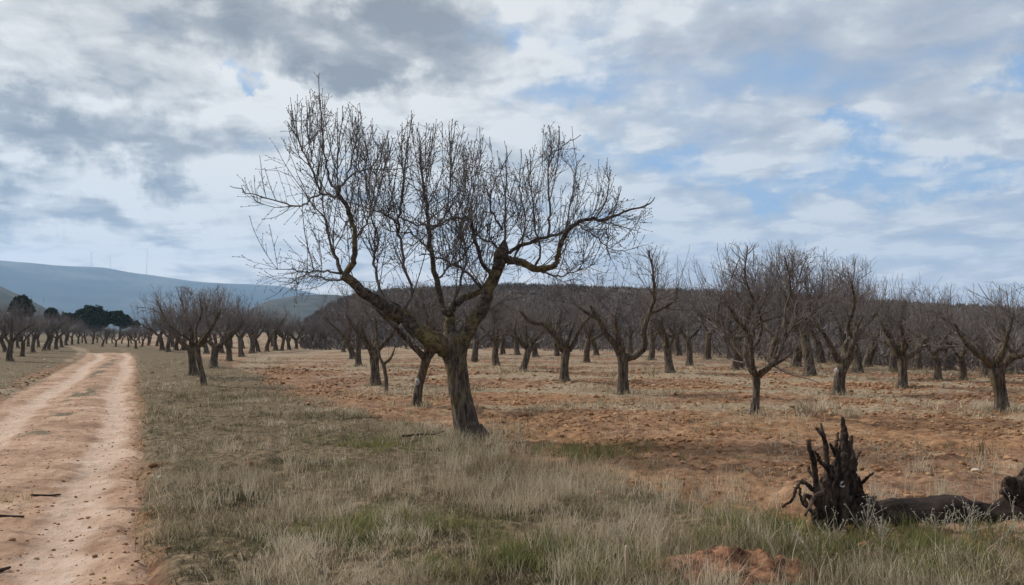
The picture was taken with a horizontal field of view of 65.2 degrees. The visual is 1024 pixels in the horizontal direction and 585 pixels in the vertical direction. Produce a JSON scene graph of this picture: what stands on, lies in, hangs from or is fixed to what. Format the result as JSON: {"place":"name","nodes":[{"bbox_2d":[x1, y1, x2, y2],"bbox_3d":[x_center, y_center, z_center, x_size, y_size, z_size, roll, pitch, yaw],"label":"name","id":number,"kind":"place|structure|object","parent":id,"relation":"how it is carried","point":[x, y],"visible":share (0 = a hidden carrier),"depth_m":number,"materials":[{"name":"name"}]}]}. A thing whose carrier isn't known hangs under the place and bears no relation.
{"place":"outdoors","nodes":[
{"label":"outdoors","id":0,"kind":"place"},
{"bbox_2d":[0,287,124,332],"bbox_3d":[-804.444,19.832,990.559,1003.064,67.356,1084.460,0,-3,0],"label":"hill","id":1,"kind":"structure","parent":0,"point":[6,295],"depth_m":835.20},
{"bbox_2d":[0,352,147,584],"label":"dirt track","id":2,"kind":"structure","parent":0,"point":[59,567],"depth_m":8.81,"materials":[{"name":"soil"}]},
{"bbox_2d":[0,374,146,584],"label":"track grit","id":3,"kind":"object","parent":2,"relation":"on","point":[70,540],"visible":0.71,"depth_m":7.65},
{"bbox_2d":[0,260,318,331],"bbox_3d":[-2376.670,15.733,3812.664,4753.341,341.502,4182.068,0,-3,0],"label":"mountain","id":4,"kind":"structure","parent":0,"point":[68,289],"depth_m":3517.07,"materials":[{"name":"blue"}]},
{"bbox_2d":[214,294,342,332],"bbox_3d":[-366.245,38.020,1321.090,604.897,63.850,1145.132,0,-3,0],"label":"olive hill","id":5,"kind":"structure","parent":0,"point":[307,307],"depth_m":1115.92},
{"bbox_2d":[0,332,1023,584],"bbox_3d":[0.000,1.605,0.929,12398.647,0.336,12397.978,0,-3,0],"label":"ground","id":6,"kind":"structure","parent":0,"point":[754,446],"depth_m":12.20,"materials":[{"name":"soil"}]},
{"bbox_2d":[0,308,28,351],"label":"almond tree","id":7,"kind":"object","parent":6,"relation":"on","point":[3,345],"visible":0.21,"depth_m":56.88,"materials":[{"name":"brown plant"}]},
{"bbox_2d":[7,294,36,341],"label":"stone pine","id":8,"kind":"object","parent":6,"relation":"on","point":[25,299],"visible":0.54,"depth_m":119.39,"materials":[{"name":"green plant"}]},
{"bbox_2d":[0,306,46,356],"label":"almond tree","id":9,"kind":"object","parent":6,"relation":"on","point":[22,351],"visible":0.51,"depth_m":49.59,"materials":[{"name":"brown plant"}]},
{"bbox_2d":[0,296,50,360],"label":"almond tree","id":10,"kind":"object","parent":6,"relation":"on","point":[11,340],"visible":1,"depth_m":42.16,"materials":[{"name":"brown plant"}]},
{"bbox_2d":[14,311,51,352],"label":"almond tree","id":11,"kind":"object","parent":6,"relation":"on","point":[34,336],"visible":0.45,"depth_m":57.11,"materials":[{"name":"brown plant"}]},
{"bbox_2d":[27,311,69,350],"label":"almond tree","id":12,"kind":"object","parent":6,"relation":"on","point":[50,342],"visible":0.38,"depth_m":62.77,"materials":[{"name":"brown plant"}]},
{"bbox_2d":[44,307,59,333],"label":"stone pine","id":13,"kind":"object","parent":6,"relation":"on","point":[50,310],"visible":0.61,"depth_m":119.61,"materials":[{"name":"green plant"}]},
{"bbox_2d":[40,309,73,350],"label":"almond tree","id":14,"kind":"object","parent":6,"relation":"on","point":[51,329],"visible":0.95,"depth_m":60.73,"materials":[{"name":"brown plant"}]},
{"bbox_2d":[41,314,81,348],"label":"almond tree","id":15,"kind":"object","parent":6,"relation":"on","point":[57,337],"visible":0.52,"depth_m":66.87,"materials":[{"name":"brown plant"}]},
{"bbox_2d":[58,312,76,340],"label":"stone pine","id":16,"kind":"object","parent":6,"relation":"on","point":[71,315],"visible":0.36,"depth_m":129.52,"materials":[{"name":"green plant"}]},
{"bbox_2d":[56,315,83,345],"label":"almond tree","id":17,"kind":"object","parent":6,"relation":"on","point":[66,338],"visible":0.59,"depth_m":84.59,"materials":[{"name":"brown plant"}]},
{"bbox_2d":[74,304,110,339],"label":"stone pine","id":18,"kind":"object","parent":6,"relation":"on","point":[95,317],"visible":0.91,"depth_m":148.28,"materials":[{"name":"green plant"}]},
{"bbox_2d":[92,323,112,346],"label":"almond tree","id":19,"kind":"object","parent":6,"relation":"on","point":[105,337],"visible":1,"depth_m":77.46,"materials":[{"name":"brown plant"}]},
{"bbox_2d":[106,323,126,346],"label":"almond tree","id":20,"kind":"object","parent":6,"relation":"on","point":[114,332],"visible":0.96,"depth_m":77.72,"materials":[{"name":"brown plant"}]},
{"bbox_2d":[108,310,132,339],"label":"stone pine","id":21,"kind":"object","parent":6,"relation":"on","point":[116,317],"visible":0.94,"depth_m":149.24,"materials":[{"name":"green plant"}]},
{"bbox_2d":[119,324,143,348],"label":"almond tree","id":22,"kind":"object","parent":6,"relation":"on","point":[133,336],"visible":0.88,"depth_m":69.24,"materials":[{"name":"brown plant"}]},
{"bbox_2d":[128,303,172,349],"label":"almond tree","id":23,"kind":"object","parent":6,"relation":"on","point":[161,344],"visible":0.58,"depth_m":64.29,"materials":[{"name":"brown plant"}]},
{"bbox_2d":[133,302,184,351],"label":"almond tree","id":24,"kind":"object","parent":6,"relation":"on","point":[168,344],"visible":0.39,"depth_m":60.79,"materials":[{"name":"brown plant"}]},
{"bbox_2d":[151,299,195,350],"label":"almond tree","id":25,"kind":"object","parent":6,"relation":"on","point":[176,346],"visible":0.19,"depth_m":64.58,"materials":[{"name":"brown plant"}]},
{"bbox_2d":[132,284,236,375],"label":"almond tree","id":26,"kind":"object","parent":6,"relation":"on","point":[193,368],"visible":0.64,"depth_m":27.94,"materials":[{"name":"brown plant"}]},
{"bbox_2d":[136,286,236,385],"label":"almond tree","id":27,"kind":"object","parent":6,"relation":"on","point":[197,343],"visible":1,"depth_m":23.54,"materials":[{"name":"brown plant"}]},
{"bbox_2d":[169,287,262,367],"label":"almond tree","id":28,"kind":"object","parent":6,"relation":"on","point":[215,351],"visible":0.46,"depth_m":34.19,"materials":[{"name":"brown plant"}]},
{"bbox_2d":[199,292,258,356],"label":"almond tree","id":29,"kind":"object","parent":6,"relation":"on","point":[240,348],"visible":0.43,"depth_m":49.66,"materials":[{"name":"brown plant"}]},
{"bbox_2d":[191,287,267,361],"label":"almond tree","id":30,"kind":"object","parent":6,"relation":"on","point":[227,345],"visible":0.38,"depth_m":42.05,"materials":[{"name":"brown plant"}]},
{"bbox_2d":[212,297,252,352],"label":"almond tree","id":31,"kind":"object","parent":6,"relation":"on","point":[221,349],"visible":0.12,"depth_m":58.62,"materials":[{"name":"brown plant"}]},
{"bbox_2d":[225,301,282,352],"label":"almond tree","id":32,"kind":"object","parent":6,"relation":"on","point":[252,347],"visible":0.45,"depth_m":59.01,"materials":[{"name":"brown plant"}]},
{"bbox_2d":[233,300,277,351],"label":"almond tree","id":33,"kind":"object","parent":6,"relation":"on","point":[256,341],"visible":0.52,"depth_m":60.57,"materials":[{"name":"brown plant"}]},
{"bbox_2d":[252,302,290,350],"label":"almond tree","id":34,"kind":"object","parent":6,"relation":"on","point":[282,321],"visible":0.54,"depth_m":62.81,"materials":[{"name":"brown plant"}]},
{"bbox_2d":[263,304,294,350],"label":"almond tree","id":35,"kind":"object","parent":6,"relation":"on","point":[275,345],"visible":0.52,"depth_m":64.66,"materials":[{"name":"brown plant"}]},
{"bbox_2d":[263,310,299,349],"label":"almond tree","id":36,"kind":"object","parent":6,"relation":"on","point":[287,340],"visible":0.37,"depth_m":66.84,"materials":[{"name":"brown plant"}]},
{"bbox_2d":[268,310,296,350],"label":"almond tree","id":37,"kind":"object","parent":6,"relation":"on","point":[283,331],"visible":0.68,"depth_m":64.59,"materials":[{"name":"brown plant"}]},
{"bbox_2d":[281,313,314,348],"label":"almond tree","id":38,"kind":"object","parent":6,"relation":"on","point":[299,336],"visible":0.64,"depth_m":69.06,"materials":[{"name":"brown plant"}]},
{"bbox_2d":[292,315,318,348],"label":"almond tree","id":39,"kind":"object","parent":6,"relation":"on","point":[302,339],"visible":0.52,"depth_m":71.78,"materials":[{"name":"brown plant"}]},
{"bbox_2d":[305,316,326,346],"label":"almond tree","id":40,"kind":"object","parent":6,"relation":"on","point":[313,332],"visible":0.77,"depth_m":71.88,"materials":[{"name":"brown plant"}]},
{"bbox_2d":[313,319,339,341],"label":"almond tree","id":41,"kind":"object","parent":6,"relation":"on","point":[324,338],"visible":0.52,"depth_m":74.54,"materials":[{"name":"brown plant"}]},
{"bbox_2d":[323,321,352,347],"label":"almond tree","id":42,"kind":"object","parent":6,"relation":"on","point":[335,333],"visible":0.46,"depth_m":71.90,"materials":[{"name":"brown plant"}]},
{"bbox_2d":[312,291,374,359],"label":"almond tree","id":43,"kind":"object","parent":6,"relation":"on","point":[349,346],"visible":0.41,"depth_m":44.93,"materials":[{"name":"brown plant"}]},
{"bbox_2d":[331,304,367,351],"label":"almond tree","id":44,"kind":"object","parent":6,"relation":"on","point":[343,346],"visible":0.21,"depth_m":60.48,"materials":[{"name":"brown plant"}]},
{"bbox_2d":[337,287,388,366],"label":"almond tree","id":45,"kind":"object","parent":6,"relation":"on","point":[358,353],"visible":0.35,"depth_m":35.13,"materials":[{"name":"brown plant"}]},
{"bbox_2d":[322,285,421,385],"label":"almond tree","id":46,"kind":"object","parent":6,"relation":"on","point":[372,349],"visible":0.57,"depth_m":24.10,"materials":[{"name":"brown plant"}]},
{"bbox_2d":[375,331,397,393],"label":"almond sapling","id":47,"kind":"object","parent":6,"relation":"on","point":[385,370],"visible":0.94,"depth_m":20.19,"materials":[{"name":"brown plant"}]},
{"bbox_2d":[333,280,492,406],"bbox_3d":[-1.794,1.097,16.190,2.759,2.692,3.098,-2,-4,38],"label":"almond tree","id":48,"kind":"object","parent":6,"relation":"on","point":[426,355],"visible":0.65,"depth_m":16.20,"materials":[{"name":"brown plant"}]},
{"bbox_2d":[230,74,654,440],"bbox_3d":[-1.055,-0.420,11.640,6.239,5.471,3.443,0,-3,0],"label":"almond tree","id":49,"kind":"object","parent":6,"relation":"on","point":[450,344],"visible":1,"depth_m":11.49,"materials":[{"name":"brown plant"}]},
{"bbox_2d":[418,293,467,331],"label":"almond tree","id":50,"kind":"object","parent":6,"relation":"on","point":[441,321],"visible":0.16,"depth_m":45.85,"materials":[{"name":"brown plant"}]},
{"bbox_2d":[454,297,510,361],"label":"almond tree","id":51,"kind":"object","parent":6,"relation":"on","point":[474,356],"visible":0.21,"depth_m":40.41,"materials":[{"name":"brown plant"}]},
{"bbox_2d":[456,287,527,365],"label":"almond tree","id":52,"kind":"object","parent":6,"relation":"on","point":[496,341],"visible":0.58,"depth_m":35.15,"materials":[{"name":"brown plant"}]},
{"bbox_2d":[474,292,532,354],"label":"almond tree","id":53,"kind":"object","parent":6,"relation":"on","point":[502,349],"visible":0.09,"depth_m":53.66,"materials":[{"name":"brown plant"}]},
{"bbox_2d":[0,342,1023,584],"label":"dry grass","id":54,"kind":"structure","parent":6,"relation":"on","point":[516,474],"depth_m":7.02,"materials":[{"name":"plant"}]},
{"bbox_2d":[0,431,1023,584],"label":"green grass","id":55,"kind":"structure","parent":6,"relation":"on","point":[506,549],"depth_m":5.72,"materials":[{"name":"plant"}]},
{"bbox_2d":[0,364,1023,553],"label":"soil clods","id":56,"kind":"object","parent":6,"relation":"on","point":[874,467],"visible":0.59,"depth_m":15.98,"materials":[{"name":"soil"}]},
{"bbox_2d":[483,291,545,354],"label":"almond tree","id":57,"kind":"object","parent":6,"relation":"on","point":[516,348],"visible":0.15,"depth_m":52.48,"materials":[{"name":"brown plant"}]},
{"bbox_2d":[476,294,556,371],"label":"almond tree","id":58,"kind":"object","parent":6,"relation":"on","point":[525,345],"visible":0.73,"depth_m":30.85,"materials":[{"name":"brown plant"}]},
{"bbox_2d":[500,293,547,357],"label":"almond tree","id":59,"kind":"object","parent":6,"relation":"on","point":[534,350],"visible":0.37,"depth_m":47.16,"materials":[{"name":"brown plant"}]},
{"bbox_2d":[492,277,611,381],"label":"almond tree","id":60,"kind":"object","parent":6,"relation":"on","point":[565,349],"visible":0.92,"depth_m":25.08,"materials":[{"name":"brown plant"}]},
{"bbox_2d":[525,290,592,355],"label":"almond tree","id":61,"kind":"object","parent":6,"relation":"on","point":[556,351],"visible":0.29,"depth_m":49.55,"materials":[{"name":"brown plant"}]},
{"bbox_2d":[565,288,604,355],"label":"almond tree","id":62,"kind":"object","parent":6,"relation":"on","point":[595,348],"visible":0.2,"depth_m":50.91,"materials":[{"name":"brown plant"}]},
{"bbox_2d":[565,291,628,362],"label":"almond tree","id":63,"kind":"object","parent":6,"relation":"on","point":[588,340],"visible":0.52,"depth_m":39.42,"materials":[{"name":"brown plant"}]},
{"bbox_2d":[591,502,639,549],"bbox_3d":[0.706,1.643,5.535,0.276,0.347,0.266,1,-3,-14],"label":"dry weed","id":64,"kind":"object","parent":6,"relation":"on","point":[619,538],"visible":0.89,"depth_m":5.50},
{"bbox_2d":[527,244,723,394],"bbox_3d":[2.623,0.762,20.023,3.207,3.775,4.429,2,-3,-35],"label":"almond tree","id":65,"kind":"object","parent":6,"relation":"on","point":[624,358],"visible":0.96,"depth_m":19.88,"materials":[{"name":"brown plant"}]},
{"bbox_2d":[625,545,628,581],"bbox_3d":[0.703,1.696,4.891,0.026,0.301,0.026,1,-3,-22],"label":"dry cane","id":66,"kind":"object","parent":6,"relation":"on","point":[626,562],"visible":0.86,"depth_m":4.88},
{"bbox_2d":[599,283,657,353],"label":"almond tree","id":67,"kind":"object","parent":6,"relation":"on","point":[629,338],"visible":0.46,"depth_m":48.66,"materials":[{"name":"brown plant"}]},
{"bbox_2d":[624,280,683,360],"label":"almond tree","id":68,"kind":"object","parent":6,"relation":"on","point":[651,354],"visible":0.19,"depth_m":43.03,"materials":[{"name":"brown plant"}]},
{"bbox_2d":[621,274,710,372],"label":"almond tree","id":69,"kind":"object","parent":6,"relation":"on","point":[667,343],"visible":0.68,"depth_m":29.42,"materials":[{"name":"brown plant"}]},
{"bbox_2d":[639,287,702,355],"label":"almond tree","id":70,"kind":"object","parent":6,"relation":"on","point":[677,345],"visible":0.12,"depth_m":50.91,"materials":[{"name":"brown plant"}]},
{"bbox_2d":[643,280,708,365],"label":"almond tree","id":71,"kind":"object","parent":6,"relation":"on","point":[689,355],"visible":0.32,"depth_m":37.25,"materials":[{"name":"brown plant"}]},
{"bbox_2d":[676,276,735,359],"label":"almond tree","id":72,"kind":"object","parent":6,"relation":"on","point":[707,353],"visible":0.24,"depth_m":44.94,"materials":[{"name":"brown plant"}]},
{"bbox_2d":[663,252,791,369],"bbox_3d":[9.013,0.840,32.398,5.862,5.080,2.807,0,-3,1],"label":"almond tree","id":73,"kind":"object","parent":6,"relation":"on","point":[739,338],"visible":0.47,"depth_m":32.51,"materials":[{"name":"brown plant"}]},
{"bbox_2d":[703,285,764,358],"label":"almond tree","id":74,"kind":"object","parent":6,"relation":"on","point":[730,331],"visible":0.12,"depth_m":44.90,"materials":[{"name":"brown plant"}]},
{"bbox_2d":[652,545,825,584],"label":"earth mound","id":75,"kind":"object","parent":6,"relation":"on","point":[740,553],"visible":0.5,"depth_m":5.07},
{"bbox_2d":[682,254,803,365],"bbox_3d":[10.396,0.878,34.903,5.397,5.204,3.358,2,-3,-33],"label":"almond tree","id":76,"kind":"object","parent":6,"relation":"on","point":[745,348],"visible":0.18,"depth_m":34.99,"materials":[{"name":"brown plant"}]},
{"bbox_2d":[729,271,804,361],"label":"almond tree","id":77,"kind":"object","parent":6,"relation":"on","point":[772,350],"visible":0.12,"depth_m":40.18,"materials":[{"name":"brown plant"}]},
{"bbox_2d":[674,243,875,414],"bbox_3d":[4.993,0.746,15.078,3.501,3.260,3.186,0,-3,0],"label":"almond tree","id":78,"kind":"object","parent":6,"relation":"on","point":[760,373],"visible":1,"depth_m":14.97,"materials":[{"name":"brown plant"}]},
{"bbox_2d":[540,330,1023,374],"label":"field edge scrub","id":79,"kind":"object","parent":6,"relation":"on","point":[882,354],"visible":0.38,"depth_m":45.01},
{"bbox_2d":[783,521,801,553],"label":"dry weed","id":80,"kind":"object","parent":6,"relation":"on","point":[795,535],"visible":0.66,"depth_m":5.53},
{"bbox_2d":[739,240,856,376],"bbox_3d":[9.823,0.615,27.370,4.434,4.925,2.969,1,-3,-19],"label":"almond tree","id":81,"kind":"object","parent":6,"relation":"on","point":[806,352],"visible":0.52,"depth_m":27.02,"materials":[{"name":"brown plant"}]},
{"bbox_2d":[754,260,845,366],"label":"almond tree","id":82,"kind":"object","parent":6,"relation":"on","point":[797,358],"visible":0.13,"depth_m":35.13,"materials":[{"name":"brown plant"}]},
{"bbox_2d":[770,269,847,362],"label":"almond tree","id":83,"kind":"object","parent":6,"relation":"on","point":[818,348],"visible":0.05,"depth_m":40.38,"materials":[{"name":"brown plant"}]},
{"bbox_2d":[798,533,837,571],"bbox_3d":[1.936,1.674,5.036,0.239,0.319,0.192,-1,-3,11],"label":"dry weed","id":84,"kind":"object","parent":6,"relation":"on","point":[816,554],"visible":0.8,"depth_m":5.05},
{"bbox_2d":[815,506,847,548],"bbox_3d":[2.198,1.642,5.537,0.114,0.333,0.242,2,-3,-36],"label":"dry weed","id":85,"kind":"object","parent":6,"relation":"on","point":[833,528],"visible":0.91,"depth_m":5.51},
{"bbox_2d":[807,256,880,372],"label":"almond tree","id":86,"kind":"object","parent":6,"relation":"on","point":[857,366],"visible":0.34,"depth_m":30.22,"materials":[{"name":"brown plant"}]},
{"bbox_2d":[790,253,902,395],"bbox_3d":[8.551,0.873,19.921,3.680,3.540,2.156,2,-3,-35],"label":"almond tree","id":87,"kind":"object","parent":6,"relation":"on","point":[845,359],"visible":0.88,"depth_m":19.52,"materials":[{"name":"brown plant"}]},
{"bbox_2d":[812,268,898,347],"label":"almond tree","id":88,"kind":"object","parent":6,"relation":"on","point":[843,334],"visible":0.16,"depth_m":39.96,"materials":[{"name":"brown plant"}]},
{"bbox_2d":[844,484,887,535],"bbox_3d":[2.660,1.630,5.924,0.373,0.410,0.155,1,-3,-16],"label":"dry weed","id":89,"kind":"object","parent":6,"relation":"on","point":[868,506],"visible":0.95,"depth_m":5.90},
{"bbox_2d":[825,267,922,366],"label":"almond tree","id":90,"kind":"object","parent":6,"relation":"on","point":[867,360],"visible":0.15,"depth_m":35.64,"materials":[{"name":"brown plant"}]},
{"bbox_2d":[870,505,893,545],"bbox_3d":[2.615,1.659,5.655,0.155,0.331,0.289,-1,-3,24],"label":"dry weed","id":91,"kind":"object","parent":6,"relation":"on","point":[881,526],"visible":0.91,"depth_m":5.66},
{"bbox_2d":[840,273,954,388],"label":"almond tree","id":92,"kind":"object","parent":6,"relation":"on","point":[902,356],"visible":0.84,"depth_m":22.19,"materials":[{"name":"brown plant"}]},
{"bbox_2d":[782,417,1023,531],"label":"uprooted tree","id":93,"kind":"object","parent":6,"relation":"on","point":[838,485],"visible":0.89,"depth_m":6.36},
{"bbox_2d":[873,289,938,372],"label":"almond tree","id":94,"kind":"object","parent":6,"relation":"on","point":[892,362],"visible":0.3,"depth_m":31.19,"materials":[{"name":"brown plant"}]},
{"bbox_2d":[870,295,960,369],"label":"almond tree","id":95,"kind":"object","parent":6,"relation":"on","point":[918,361],"visible":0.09,"depth_m":32.34,"materials":[{"name":"brown plant"}]},
{"bbox_2d":[912,507,957,535],"bbox_3d":[3.101,1.720,5.958,0.274,0.280,0.331,1,-3,-18],"label":"dry weed","id":96,"kind":"object","parent":6,"relation":"on","point":[931,514],"visible":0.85,"depth_m":5.91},
{"bbox_2d":[889,285,983,379],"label":"almond tree","id":97,"kind":"object","parent":6,"relation":"on","point":[935,357],"visible":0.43,"depth_m":25.12,"materials":[{"name":"brown plant"}]},
{"bbox_2d":[908,299,985,369],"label":"almond tree","id":98,"kind":"object","parent":6,"relation":"on","point":[946,351],"visible":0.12,"depth_m":32.91,"materials":[{"name":"brown plant"}]},
{"bbox_2d":[922,296,1000,379],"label":"almond tree","id":99,"kind":"object","parent":6,"relation":"on","point":[962,366],"visible":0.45,"depth_m":25.73,"materials":[{"name":"brown plant"}]},
{"bbox_2d":[902,281,1023,411],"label":"almond tree","id":100,"kind":"object","parent":6,"relation":"on","point":[997,366],"visible":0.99,"depth_m":15.74,"materials":[{"name":"brown plant"}]},
{"bbox_2d":[945,499,987,543],"bbox_3d":[3.156,1.625,5.635,0.306,0.331,0.232,0,-3,0],"label":"dry weed","id":101,"kind":"object","parent":6,"relation":"on","point":[952,514],"visible":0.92,"depth_m":5.63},
{"bbox_2d":[954,483,998,538],"bbox_3d":[3.338,1.603,5.809,0.230,0.433,0.319,0,-3,0],"label":"dry weed","id":102,"kind":"object","parent":6,"relation":"on","point":[968,507],"visible":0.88,"depth_m":5.83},
{"bbox_2d":[956,289,1022,377],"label":"almond tree","id":103,"kind":"object","parent":6,"relation":"on","point":[983,369],"visible":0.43,"depth_m":26.90,"materials":[{"name":"brown plant"}]},
{"bbox_2d":[957,287,1023,373],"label":"almond tree","id":104,"kind":"object","parent":6,"relation":"on","point":[1012,351],"visible":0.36,"depth_m":29.84,"materials":[{"name":"brown plant"}]},
{"bbox_2d":[985,511,1023,552],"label":"dry weed","id":105,"kind":"object","parent":6,"relation":"on","point":[1003,529],"visible":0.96,"depth_m":5.51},
{"bbox_2d":[1001,486,1023,545],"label":"dry weed","id":106,"kind":"object","parent":6,"relation":"on","point":[1021,531],"visible":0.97,"depth_m":5.69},
{"bbox_2d":[0,0,1023,307],"label":"sky","id":107,"kind":"structure","parent":0,"point":[892,131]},
{"bbox_2d":[294,288,1023,342],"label":"hillside","id":108,"kind":"structure","parent":0,"point":[295,336],"depth_m":149.63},
{"bbox_2d":[298,281,1023,349],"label":"hillside brushwood","id":109,"kind":"object","parent":108,"relation":"on","point":[328,344],"visible":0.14,"depth_m":120.08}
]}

